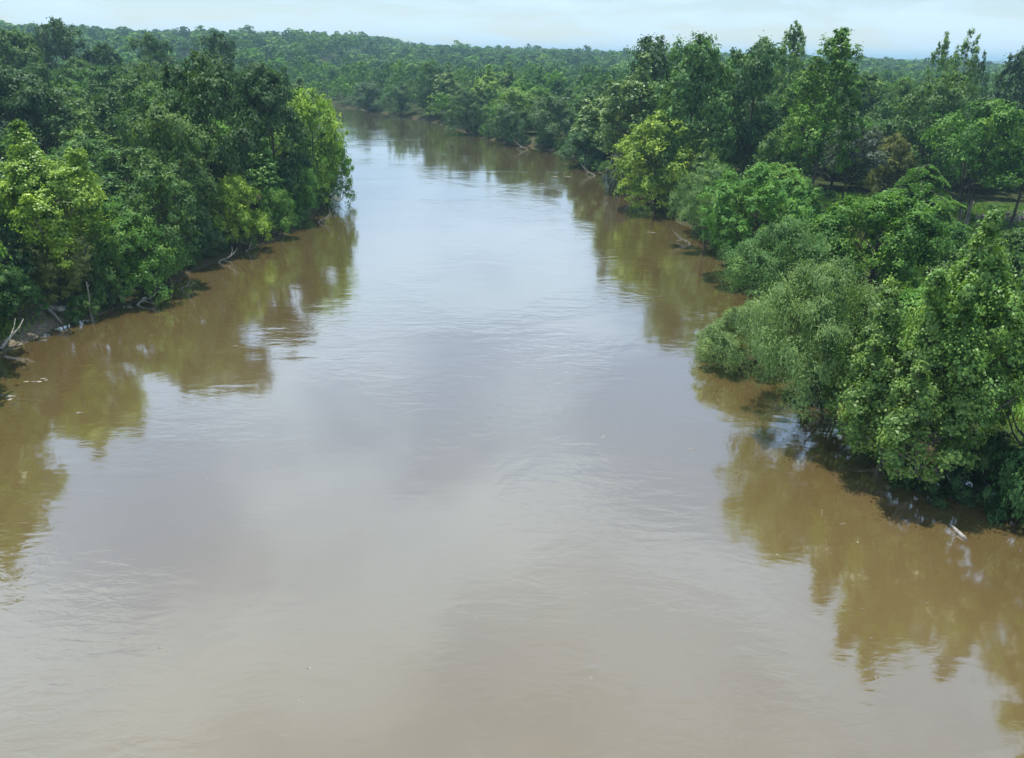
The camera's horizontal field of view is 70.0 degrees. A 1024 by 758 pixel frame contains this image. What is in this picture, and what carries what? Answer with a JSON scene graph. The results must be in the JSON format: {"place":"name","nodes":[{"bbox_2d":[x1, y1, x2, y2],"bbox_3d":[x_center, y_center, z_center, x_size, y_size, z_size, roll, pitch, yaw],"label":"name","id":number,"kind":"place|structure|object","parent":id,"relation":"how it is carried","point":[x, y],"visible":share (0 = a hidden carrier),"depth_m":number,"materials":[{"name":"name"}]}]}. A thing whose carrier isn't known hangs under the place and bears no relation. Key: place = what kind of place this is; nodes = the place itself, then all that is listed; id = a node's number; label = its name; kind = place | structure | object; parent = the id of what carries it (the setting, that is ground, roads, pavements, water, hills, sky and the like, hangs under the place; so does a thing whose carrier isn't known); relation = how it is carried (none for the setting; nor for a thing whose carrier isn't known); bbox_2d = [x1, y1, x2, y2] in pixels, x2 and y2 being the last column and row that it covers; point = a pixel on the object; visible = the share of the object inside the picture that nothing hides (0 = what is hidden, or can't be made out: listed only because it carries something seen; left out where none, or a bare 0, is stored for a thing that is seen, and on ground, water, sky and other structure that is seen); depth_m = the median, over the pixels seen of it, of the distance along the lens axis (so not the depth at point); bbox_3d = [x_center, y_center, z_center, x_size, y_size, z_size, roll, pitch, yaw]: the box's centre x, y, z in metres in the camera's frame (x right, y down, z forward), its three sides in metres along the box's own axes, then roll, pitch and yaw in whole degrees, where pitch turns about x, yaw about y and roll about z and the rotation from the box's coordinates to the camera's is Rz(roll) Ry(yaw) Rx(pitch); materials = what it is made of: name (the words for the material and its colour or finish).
{"place":"outdoors","nodes":[
{"label":"outdoors","id":0,"kind":"place"},
{"bbox_2d":[0,105,1023,757],"bbox_3d":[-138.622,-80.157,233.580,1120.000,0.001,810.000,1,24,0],"label":"river water","id":1,"kind":"structure","parent":0,"point":[442,355],"depth_m":40.92,"materials":[{"name":"brown liquid"}]},
{"bbox_2d":[0,43,1023,491],"bbox_3d":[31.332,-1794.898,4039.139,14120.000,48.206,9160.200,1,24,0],"label":"ground","id":2,"kind":"structure","parent":0,"point":[982,195],"depth_m":105.01,"materials":[{"name":"brown soil"}]},
{"bbox_2d":[0,204,44,306],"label":"tree","id":3,"kind":"object","parent":2,"relation":"on","point":[15,253],"visible":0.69,"depth_m":66.55,"materials":[{"name":"green plant"}]},
{"bbox_2d":[0,66,50,153],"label":"tree","id":4,"kind":"object","parent":2,"relation":"on","point":[9,88],"visible":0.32,"depth_m":115.56,"materials":[{"name":"green plant"}]},
{"bbox_2d":[0,263,52,327],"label":"tree","id":5,"kind":"object","parent":2,"relation":"on","point":[26,291],"visible":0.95,"depth_m":64.75,"materials":[{"name":"green plant"}]},
{"bbox_2d":[0,27,63,87],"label":"tree","id":6,"kind":"object","parent":2,"relation":"on","point":[12,41],"visible":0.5,"depth_m":171.54,"materials":[{"name":"green plant"}]},
{"bbox_2d":[0,69,75,155],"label":"tree","id":7,"kind":"object","parent":2,"relation":"on","point":[24,76],"visible":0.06,"depth_m":123.49,"materials":[{"name":"green plant"}]},
{"bbox_2d":[0,77,78,155],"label":"tree","id":8,"kind":"object","parent":2,"relation":"on","point":[33,94],"visible":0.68,"depth_m":113.08,"materials":[{"name":"green plant"}]},
{"bbox_2d":[13,62,90,113],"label":"tree","id":9,"kind":"object","parent":2,"relation":"on","point":[44,72],"visible":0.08,"depth_m":143.14,"materials":[{"name":"green plant"}]},
{"bbox_2d":[21,241,92,305],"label":"tree","id":10,"kind":"object","parent":2,"relation":"on","point":[52,283],"visible":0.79,"depth_m":69.22,"materials":[{"name":"green plant"}]},
{"bbox_2d":[0,119,114,296],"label":"tree","id":11,"kind":"object","parent":2,"relation":"on","point":[32,186],"visible":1,"depth_m":67.53,"materials":[{"name":"green plant"}]},
{"bbox_2d":[28,16,97,80],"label":"tree","id":12,"kind":"object","parent":2,"relation":"on","point":[62,36],"visible":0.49,"depth_m":197.53,"materials":[{"name":"green plant"}]},
{"bbox_2d":[3,154,128,220],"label":"tree","id":13,"kind":"object","parent":2,"relation":"on","point":[106,174],"visible":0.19,"depth_m":95.87,"materials":[{"name":"green plant"}]},
{"bbox_2d":[40,97,111,157],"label":"tree","id":14,"kind":"object","parent":2,"relation":"on","point":[78,106],"visible":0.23,"depth_m":121.30,"materials":[{"name":"green plant"}]},
{"bbox_2d":[63,293,101,325],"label":"shrub","id":15,"kind":"object","parent":2,"relation":"on","point":[82,309],"visible":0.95,"depth_m":68.98,"materials":[{"name":"green plant"}]},
{"bbox_2d":[71,64,103,96],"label":"tree","id":16,"kind":"object","parent":2,"relation":"on","point":[87,74],"visible":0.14,"depth_m":159.01,"materials":[{"name":"green plant"}]},
{"bbox_2d":[47,133,133,204],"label":"tree","id":17,"kind":"object","parent":2,"relation":"on","point":[79,141],"visible":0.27,"depth_m":102.83,"materials":[{"name":"green plant"}]},
{"bbox_2d":[58,111,122,161],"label":"tree","id":18,"kind":"object","parent":2,"relation":"on","point":[85,130],"visible":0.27,"depth_m":110.02,"materials":[{"name":"green plant"}]},
{"bbox_2d":[76,40,124,67],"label":"tree","id":19,"kind":"object","parent":2,"relation":"on","point":[112,57],"visible":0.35,"depth_m":206.85,"materials":[{"name":"green plant"}]},
{"bbox_2d":[79,64,126,115],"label":"tree","id":20,"kind":"object","parent":2,"relation":"on","point":[109,75],"visible":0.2,"depth_m":153.57,"materials":[{"name":"green plant"}]},
{"bbox_2d":[82,250,125,311],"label":"shrub","id":21,"kind":"object","parent":2,"relation":"on","point":[98,266],"visible":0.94,"depth_m":71.36,"materials":[{"name":"green plant"}]},
{"bbox_2d":[90,194,138,250],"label":"tree","id":22,"kind":"object","parent":2,"relation":"on","point":[114,205],"visible":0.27,"depth_m":80.88,"materials":[{"name":"green plant"}]},
{"bbox_2d":[90,71,181,151],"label":"tree","id":23,"kind":"object","parent":2,"relation":"on","point":[113,101],"visible":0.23,"depth_m":120.51,"materials":[{"name":"green plant"}]},
{"bbox_2d":[91,146,189,212],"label":"tree","id":24,"kind":"object","parent":2,"relation":"on","point":[111,161],"visible":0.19,"depth_m":99.63,"materials":[{"name":"green plant"}]},
{"bbox_2d":[93,207,188,308],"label":"tree","id":25,"kind":"object","parent":2,"relation":"on","point":[139,231],"visible":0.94,"depth_m":73.12,"materials":[{"name":"green plant"}]},
{"bbox_2d":[117,60,170,114],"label":"tree","id":26,"kind":"object","parent":2,"relation":"on","point":[152,73],"visible":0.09,"depth_m":141.69,"materials":[{"name":"green plant"}]},
{"bbox_2d":[111,81,178,179],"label":"tree","id":27,"kind":"object","parent":2,"relation":"on","point":[143,94],"visible":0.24,"depth_m":112.88,"materials":[{"name":"green plant"}]},
{"bbox_2d":[121,32,182,80],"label":"tree","id":28,"kind":"object","parent":2,"relation":"on","point":[154,49],"visible":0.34,"depth_m":200.13,"materials":[{"name":"green plant"}]},
{"bbox_2d":[107,158,203,284],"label":"tree","id":29,"kind":"object","parent":2,"relation":"on","point":[153,178],"visible":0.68,"depth_m":76.71,"materials":[{"name":"green plant"}]},
{"bbox_2d":[117,101,224,246],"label":"tree","id":30,"kind":"object","parent":2,"relation":"on","point":[159,128],"visible":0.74,"depth_m":85.02,"materials":[{"name":"green plant"}]},
{"bbox_2d":[184,205,224,257],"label":"tree","id":31,"kind":"object","parent":2,"relation":"on","point":[205,229],"visible":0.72,"depth_m":88.17,"materials":[{"name":"green plant"}]},
{"bbox_2d":[145,48,272,213],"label":"tree","id":32,"kind":"object","parent":2,"relation":"on","point":[197,103],"visible":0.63,"depth_m":92.05,"materials":[{"name":"green plant"}]},
{"bbox_2d":[185,27,242,85],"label":"tree","id":33,"kind":"object","parent":2,"relation":"on","point":[220,42],"visible":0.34,"depth_m":195.69,"materials":[{"name":"green plant"}]},
{"bbox_2d":[198,172,273,248],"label":"tree","id":34,"kind":"object","parent":2,"relation":"on","point":[234,189],"visible":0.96,"depth_m":91.81,"materials":[{"name":"green plant"}]},
{"bbox_2d":[239,136,296,211],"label":"tree","id":35,"kind":"object","parent":2,"relation":"on","point":[266,166],"visible":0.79,"depth_m":103.71,"materials":[{"name":"green plant"}]},
{"bbox_2d":[226,57,317,193],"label":"tree","id":36,"kind":"object","parent":2,"relation":"on","point":[251,90],"visible":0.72,"depth_m":105.50,"materials":[{"name":"green plant"}]},
{"bbox_2d":[254,188,298,234],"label":"tree","id":37,"kind":"object","parent":2,"relation":"on","point":[269,197],"visible":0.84,"depth_m":100.25,"materials":[{"name":"green plant"}]},
{"bbox_2d":[285,163,321,220],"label":"tree","id":38,"kind":"object","parent":2,"relation":"on","point":[304,194],"visible":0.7,"depth_m":108.88,"materials":[{"name":"green plant"}]},
{"bbox_2d":[268,85,351,203],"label":"tree","id":39,"kind":"object","parent":2,"relation":"on","point":[307,114],"visible":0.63,"depth_m":115.76,"materials":[{"name":"green plant"}]},
{"bbox_2d":[307,128,358,204],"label":"tree","id":40,"kind":"object","parent":2,"relation":"on","point":[345,169],"visible":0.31,"depth_m":122.15,"materials":[{"name":"green plant"}]},
{"bbox_2d":[340,81,385,110],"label":"tree","id":41,"kind":"object","parent":2,"relation":"on","point":[372,90],"visible":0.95,"depth_m":312.71,"materials":[{"name":"green plant"}]},
{"bbox_2d":[380,81,419,116],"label":"tree","id":42,"kind":"object","parent":2,"relation":"on","point":[398,104],"visible":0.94,"depth_m":288.70,"materials":[{"name":"green plant"}]},
{"bbox_2d":[404,61,442,116],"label":"tree","id":43,"kind":"object","parent":2,"relation":"on","point":[428,74],"visible":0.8,"depth_m":275.04,"materials":[{"name":"green plant"}]},
{"bbox_2d":[427,62,464,115],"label":"tree","id":44,"kind":"object","parent":2,"relation":"on","point":[443,84],"visible":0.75,"depth_m":269.35,"materials":[{"name":"green plant"}]},
{"bbox_2d":[443,86,491,133],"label":"tree","id":45,"kind":"object","parent":2,"relation":"on","point":[472,103],"visible":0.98,"depth_m":230.38,"materials":[{"name":"green plant"}]},
{"bbox_2d":[470,64,502,106],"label":"tree","id":46,"kind":"object","parent":2,"relation":"on","point":[482,87],"visible":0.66,"depth_m":263.51,"materials":[{"name":"green plant"}]},
{"bbox_2d":[484,103,527,145],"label":"tree","id":47,"kind":"object","parent":2,"relation":"on","point":[506,129],"visible":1,"depth_m":206.49,"materials":[{"name":"green plant"}]},
{"bbox_2d":[494,62,523,95],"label":"tree","id":48,"kind":"object","parent":2,"relation":"on","point":[507,79],"visible":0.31,"depth_m":274.20,"materials":[{"name":"green plant"}]},
{"bbox_2d":[0,20,1023,82],"bbox_3d":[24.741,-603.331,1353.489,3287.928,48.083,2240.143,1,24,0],"label":"distant woodland","id":49,"kind":"object","parent":2,"relation":"on","point":[273,46],"visible":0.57,"depth_m":595.23,"materials":[{"name":"green plant"}]},
{"bbox_2d":[0,191,1023,445],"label":"grass","id":50,"kind":"structure","parent":2,"relation":"on","point":[824,203],"depth_m":99.34,"materials":[{"name":"green plant"}]},
{"bbox_2d":[491,86,539,131],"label":"tree","id":51,"kind":"object","parent":2,"relation":"on","point":[519,99],"visible":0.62,"depth_m":215.84,"materials":[{"name":"green plant"}]},
{"bbox_2d":[16,58,1019,121],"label":"wood","id":52,"kind":"object","parent":2,"relation":"on","point":[556,80],"visible":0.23,"depth_m":336.17,"materials":[{"name":"green plant"}]},
{"bbox_2d":[527,94,575,145],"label":"tree","id":53,"kind":"object","parent":2,"relation":"on","point":[544,114],"visible":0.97,"depth_m":197.16,"materials":[{"name":"green plant"}]},
{"bbox_2d":[553,130,605,167],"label":"tree","id":54,"kind":"object","parent":2,"relation":"on","point":[587,147],"visible":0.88,"depth_m":167.56,"materials":[{"name":"green plant"}]},
{"bbox_2d":[562,88,599,130],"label":"tree","id":55,"kind":"object","parent":2,"relation":"on","point":[590,94],"visible":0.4,"depth_m":200.97,"materials":[{"name":"green plant"}]},
{"bbox_2d":[569,79,623,158],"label":"tree","id":56,"kind":"object","parent":2,"relation":"on","point":[588,115],"visible":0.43,"depth_m":164.77,"materials":[{"name":"green plant"}]},
{"bbox_2d":[602,152,628,195],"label":"tree","id":57,"kind":"object","parent":2,"relation":"on","point":[607,180],"visible":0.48,"depth_m":136.77,"materials":[{"name":"green plant"}]},
{"bbox_2d":[588,51,665,166],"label":"tree","id":58,"kind":"object","parent":2,"relation":"on","point":[626,106],"visible":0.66,"depth_m":141.61,"materials":[{"name":"green plant"}]},
{"bbox_2d":[606,32,683,159],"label":"tree","id":59,"kind":"object","parent":2,"relation":"on","point":[659,66],"visible":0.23,"depth_m":152.56,"materials":[{"name":"green plant"}]},
{"bbox_2d":[607,109,699,209],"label":"tree","id":60,"kind":"object","parent":2,"relation":"on","point":[631,168],"visible":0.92,"depth_m":119.29,"materials":[{"name":"green plant"}]},
{"bbox_2d":[643,27,741,190],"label":"tree","id":61,"kind":"object","parent":2,"relation":"on","point":[693,75],"visible":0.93,"depth_m":119.40,"materials":[{"name":"green plant"}]},
{"bbox_2d":[677,138,719,192],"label":"tree","id":62,"kind":"object","parent":2,"relation":"on","point":[706,156],"visible":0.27,"depth_m":116.28,"materials":[{"name":"green plant"}]},
{"bbox_2d":[664,165,757,247],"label":"tree","id":63,"kind":"object","parent":2,"relation":"on","point":[685,208],"visible":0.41,"depth_m":96.86,"materials":[{"name":"green plant"}]},
{"bbox_2d":[692,297,806,378],"bbox_3d":[20.579,-2.657,62.641,10.309,8.742,9.038,-11,23,5],"label":"tree","id":64,"kind":"object","parent":2,"relation":"on","point":[721,337],"visible":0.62,"depth_m":60.53,"materials":[{"name":"green plant"}]},
{"bbox_2d":[709,30,802,180],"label":"tree","id":65,"kind":"object","parent":2,"relation":"on","point":[757,72],"visible":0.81,"depth_m":125.90,"materials":[{"name":"green plant"}]},
{"bbox_2d":[694,159,818,279],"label":"tree","id":66,"kind":"object","parent":2,"relation":"on","point":[768,189],"visible":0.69,"depth_m":81.29,"materials":[{"name":"green plant"}]},
{"bbox_2d":[752,127,813,180],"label":"tree","id":67,"kind":"object","parent":2,"relation":"on","point":[768,143],"visible":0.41,"depth_m":109.31,"materials":[{"name":"green plant"}]},
{"bbox_2d":[761,20,808,126],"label":"tree","id":68,"kind":"object","parent":2,"relation":"on","point":[796,56],"visible":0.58,"depth_m":158.16,"materials":[{"name":"green plant"}]},
{"bbox_2d":[759,173,824,232],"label":"tree","id":69,"kind":"object","parent":2,"relation":"on","point":[817,207],"visible":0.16,"depth_m":89.06,"materials":[{"name":"green plant"}]},
{"bbox_2d":[717,214,869,298],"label":"tree","id":70,"kind":"object","parent":2,"relation":"on","point":[756,258],"visible":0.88,"depth_m":67.89,"materials":[{"name":"green plant"}]},
{"bbox_2d":[773,62,841,167],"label":"tree","id":71,"kind":"object","parent":2,"relation":"on","point":[788,89],"visible":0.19,"depth_m":122.73,"materials":[{"name":"green plant"}]},
{"bbox_2d":[726,254,906,442],"bbox_3d":[22.033,-1.605,51.725,12.315,15.043,13.563,-13,23,6],"label":"tree","id":72,"kind":"object","parent":2,"relation":"on","point":[821,309],"visible":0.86,"depth_m":48.44,"materials":[{"name":"green plant"}]},
{"bbox_2d":[776,26,878,214],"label":"tree","id":73,"kind":"object","parent":2,"relation":"on","point":[839,67],"visible":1,"depth_m":103.14,"materials":[{"name":"green plant"}]},
{"bbox_2d":[801,123,880,188],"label":"tree","id":74,"kind":"object","parent":2,"relation":"on","point":[858,179],"visible":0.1,"depth_m":132.81,"materials":[{"name":"green plant"}]},
{"bbox_2d":[819,123,892,204],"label":"tree","id":75,"kind":"object","parent":2,"relation":"on","point":[875,136],"visible":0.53,"depth_m":113.02,"materials":[{"name":"green plant"}]},
{"bbox_2d":[834,71,890,121],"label":"tree","id":76,"kind":"object","parent":2,"relation":"on","point":[866,79],"visible":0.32,"depth_m":161.77,"materials":[{"name":"green plant"}]},
{"bbox_2d":[815,286,945,462],"bbox_3d":[23.401,0.949,45.636,7.611,13.987,7.141,8,25,16],"label":"tree","id":77,"kind":"object","parent":2,"relation":"on","point":[870,352],"visible":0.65,"depth_m":44.06,"materials":[{"name":"green plant"}]},
{"bbox_2d":[805,187,956,295],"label":"tree","id":78,"kind":"object","parent":2,"relation":"on","point":[903,249],"visible":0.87,"depth_m":68.49,"materials":[{"name":"green plant"}]},
{"bbox_2d":[863,130,915,194],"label":"tree","id":79,"kind":"object","parent":2,"relation":"on","point":[896,144],"visible":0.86,"depth_m":124.36,"materials":[{"name":"green plant"}]},
{"bbox_2d":[854,118,924,186],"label":"tree","id":80,"kind":"object","parent":2,"relation":"on","point":[888,130],"visible":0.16,"depth_m":132.55,"materials":[{"name":"green plant"}]},
{"bbox_2d":[857,76,932,127],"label":"tree","id":81,"kind":"object","parent":2,"relation":"on","point":[887,108],"visible":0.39,"depth_m":151.91,"materials":[{"name":"green plant"}]},
{"bbox_2d":[844,283,995,358],"bbox_3d":[32.158,-4.011,57.622,11.715,7.081,11.110,2,24,2],"label":"tree","id":82,"kind":"object","parent":2,"relation":"on","point":[909,296],"visible":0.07,"depth_m":56.24,"materials":[{"name":"green plant"}]},
{"bbox_2d":[871,164,972,231],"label":"tree","id":83,"kind":"object","parent":2,"relation":"on","point":[929,178],"visible":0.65,"depth_m":92.30,"materials":[{"name":"green plant"}]},
{"bbox_2d":[858,312,1002,489],"bbox_3d":[24.415,2.367,43.219,7.192,13.459,7.172,6,25,12],"label":"tree","id":84,"kind":"object","parent":2,"relation":"on","point":[920,388],"visible":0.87,"depth_m":41.24,"materials":[{"name":"green plant"}]},
{"bbox_2d":[917,30,951,116],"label":"tree","id":85,"kind":"object","parent":2,"relation":"on","point":[944,66],"visible":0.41,"depth_m":157.20,"materials":[{"name":"green plant"}]},
{"bbox_2d":[892,69,979,191],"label":"tree","id":86,"kind":"object","parent":2,"relation":"on","point":[942,93],"visible":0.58,"depth_m":121.39,"materials":[{"name":"green plant"}]},
{"bbox_2d":[918,222,971,274],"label":"shrub","id":87,"kind":"object","parent":2,"relation":"on","point":[958,240],"visible":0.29,"depth_m":79.15,"materials":[{"name":"green plant"}]},
{"bbox_2d":[911,464,980,508],"bbox_3d":[26.088,7.181,44.481,4.048,4.459,3.573,-2,24,-7],"label":"shrub","id":88,"kind":"object","parent":2,"relation":"on","point":[955,476],"visible":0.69,"depth_m":43.35,"materials":[{"name":"green plant"}]},
{"bbox_2d":[883,205,1023,464],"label":"tree","id":89,"kind":"object","parent":2,"relation":"on","point":[969,301],"visible":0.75,"depth_m":40.24,"materials":[{"name":"green plant"}]},
{"bbox_2d":[946,25,980,112],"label":"tree","id":90,"kind":"object","parent":2,"relation":"on","point":[974,57],"visible":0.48,"depth_m":164.31,"materials":[{"name":"green plant"}]},
{"bbox_2d":[918,98,1023,219],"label":"tree","id":91,"kind":"object","parent":2,"relation":"on","point":[995,119],"visible":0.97,"depth_m":101.53,"materials":[{"name":"green plant"}]},
{"bbox_2d":[922,240,1023,311],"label":"shrub","id":92,"kind":"object","parent":2,"relation":"on","point":[1017,263],"visible":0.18,"depth_m":65.64,"materials":[{"name":"green plant"}]},
{"bbox_2d":[960,49,989,114],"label":"tree","id":93,"kind":"object","parent":2,"relation":"on","point":[982,68],"visible":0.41,"depth_m":166.56,"materials":[{"name":"green plant"}]},
{"bbox_2d":[933,132,1018,195],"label":"tree","id":94,"kind":"object","parent":2,"relation":"on","point":[981,161],"visible":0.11,"depth_m":127.06,"materials":[{"name":"green plant"}]},
{"bbox_2d":[951,436,1023,509],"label":"shrub","id":95,"kind":"object","parent":2,"relation":"on","point":[993,454],"visible":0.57,"depth_m":43.01,"materials":[{"name":"green plant"}]},
{"bbox_2d":[962,427,1016,478],"bbox_3d":[29.425,4.628,45.723,3.525,3.624,4.674,-6,25,-16],"label":"shrub","id":96,"kind":"object","parent":2,"relation":"on","point":[1004,433],"visible":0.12,"depth_m":44.97,"materials":[{"name":"green plant"}]},
{"bbox_2d":[966,139,1023,225],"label":"tree","id":97,"kind":"object","parent":2,"relation":"on","point":[996,178],"visible":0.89,"depth_m":101.48,"materials":[{"name":"green plant"}]},
{"bbox_2d":[981,438,1023,530],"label":"shrub","id":98,"kind":"object","parent":2,"relation":"on","point":[1015,496],"visible":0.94,"depth_m":41.48,"materials":[{"name":"green plant"}]},
{"bbox_2d":[986,45,1023,108],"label":"tree","id":99,"kind":"object","parent":2,"relation":"on","point":[1001,84],"visible":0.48,"depth_m":167.89,"materials":[{"name":"green plant"}]},
{"bbox_2d":[987,225,1023,283],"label":"shrub","id":100,"kind":"object","parent":2,"relation":"on","point":[1013,237],"visible":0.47,"depth_m":81.24,"materials":[{"name":"green plant"}]},
{"bbox_2d":[994,315,1023,446],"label":"tree","id":101,"kind":"object","parent":2,"relation":"on","point":[1008,407],"visible":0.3,"depth_m":42.73,"materials":[{"name":"green plant"}]},
{"bbox_2d":[0,0,1023,60],"label":"sky","id":102,"kind":"structure","parent":0,"point":[896,29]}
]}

